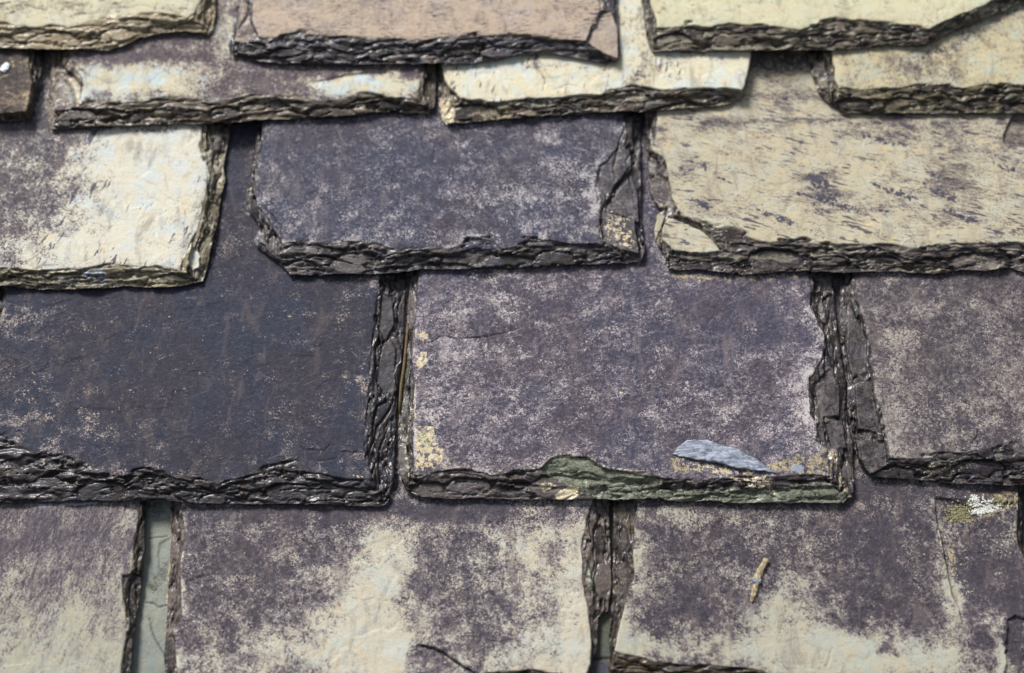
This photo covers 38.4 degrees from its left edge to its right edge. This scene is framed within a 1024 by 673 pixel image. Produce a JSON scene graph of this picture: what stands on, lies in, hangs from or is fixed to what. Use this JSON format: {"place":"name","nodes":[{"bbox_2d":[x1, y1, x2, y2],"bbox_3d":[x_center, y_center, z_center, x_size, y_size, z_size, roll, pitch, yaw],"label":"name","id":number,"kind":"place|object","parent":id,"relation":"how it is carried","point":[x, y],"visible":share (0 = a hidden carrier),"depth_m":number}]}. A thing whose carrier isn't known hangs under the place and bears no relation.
{"place":"outdoors","nodes":[
{"label":"outdoors","id":0,"kind":"place"},
{"bbox_2d":[131,500,171,672],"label":"roof slate","id":1,"kind":"object","parent":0,"point":[149,642],"visible":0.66,"depth_m":1.10},
{"bbox_2d":[0,500,146,672],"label":"roof slate","id":2,"kind":"object","parent":1,"relation":"on","point":[70,579],"visible":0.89,"depth_m":1.09},
{"bbox_2d":[164,272,611,672],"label":"roof slate","id":3,"kind":"object","parent":1,"relation":"on","point":[402,580],"visible":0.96,"depth_m":1.09},
{"bbox_2d":[0,120,405,506],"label":"roof slate","id":4,"kind":"object","parent":3,"relation":"on","point":[246,370],"visible":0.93,"depth_m":1.14},
{"bbox_2d":[0,49,231,289],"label":"roof slate","id":5,"kind":"object","parent":4,"relation":"on","point":[111,207],"visible":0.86,"depth_m":1.18},
{"bbox_2d":[0,48,44,121],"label":"roof slate","id":6,"kind":"object","parent":5,"relation":"on","point":[19,81],"visible":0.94,"depth_m":1.21},
{"bbox_2d":[0,62,9,72],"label":"stone chip","id":7,"kind":"object","parent":6,"relation":"on","point":[4,67],"visible":1,"depth_m":1.21},
{"bbox_2d":[48,0,435,129],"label":"roof slate","id":8,"kind":"object","parent":5,"relation":"on","point":[177,78],"visible":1,"depth_m":1.21},
{"bbox_2d":[0,0,216,50],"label":"roof slate","id":9,"kind":"object","parent":8,"relation":"on","point":[101,25],"visible":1,"depth_m":1.22},
{"bbox_2d":[228,0,619,64],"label":"roof slate","id":10,"kind":"object","parent":8,"relation":"on","point":[348,32],"visible":1,"depth_m":1.21},
{"bbox_2d":[246,64,645,275],"bbox_3d":[-0.054,-0.217,1.232,0.322,0.282,0.233,0,18,0],"label":"roof slate","id":11,"kind":"object","parent":4,"relation":"on","point":[383,193],"visible":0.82,"depth_m":1.19},
{"bbox_2d":[438,0,752,124],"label":"roof slate","id":12,"kind":"object","parent":11,"relation":"on","point":[639,76],"visible":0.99,"depth_m":1.21},
{"bbox_2d":[398,322,408,412],"bbox_3d":[-0.085,0.024,1.147,0.006,0.058,0.049,0,18,0],"label":"dry stem","id":13,"kind":"object","parent":3,"relation":"on","point":[402,373],"visible":1,"depth_m":1.15},
{"bbox_2d":[590,500,613,672],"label":"roof slate","id":14,"kind":"object","parent":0,"point":[601,661],"visible":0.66,"depth_m":1.09},
{"bbox_2d":[1021,486,1023,545],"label":"roof slate","id":15,"kind":"object","parent":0,"point":[1022,497],"visible":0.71,"depth_m":1.12},
{"bbox_2d":[608,273,1023,672],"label":"roof slate","id":16,"kind":"object","parent":15,"relation":"on","point":[881,575],"visible":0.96,"depth_m":1.09},
{"bbox_2d":[398,112,853,503],"bbox_3d":[0.086,-0.043,1.175,0.348,0.282,0.234,0,18,0],"label":"roof slate","id":17,"kind":"object","parent":16,"relation":"on","point":[651,375],"visible":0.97,"depth_m":1.14},
{"bbox_2d":[750,558,769,601],"bbox_3d":[0.182,0.180,1.089,0.008,0.026,0.026,12,22,33],"label":"twig","id":18,"kind":"object","parent":16,"relation":"on","point":[757,576],"visible":1,"depth_m":1.09},
{"bbox_2d":[839,268,1023,485],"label":"roof slate","id":19,"kind":"object","parent":16,"relation":"on","point":[934,367],"visible":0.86,"depth_m":1.14},
{"bbox_2d":[644,49,1023,274],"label":"roof slate","id":20,"kind":"object","parent":19,"relation":"on","point":[782,165],"visible":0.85,"depth_m":1.19},
{"bbox_2d":[808,1,1023,114],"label":"roof slate","id":21,"kind":"object","parent":20,"relation":"on","point":[976,67],"visible":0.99,"depth_m":1.21},
{"bbox_2d":[641,0,1023,51],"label":"roof slate","id":22,"kind":"object","parent":21,"relation":"on","point":[726,25],"visible":1,"depth_m":1.22},
{"bbox_2d":[936,494,1011,522],"bbox_3d":[0.349,0.130,1.112,0.058,0.018,0.012,0,18,0],"label":"lichen","id":23,"kind":"object","parent":16,"relation":"on","point":[976,507],"visible":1,"depth_m":1.11}
]}

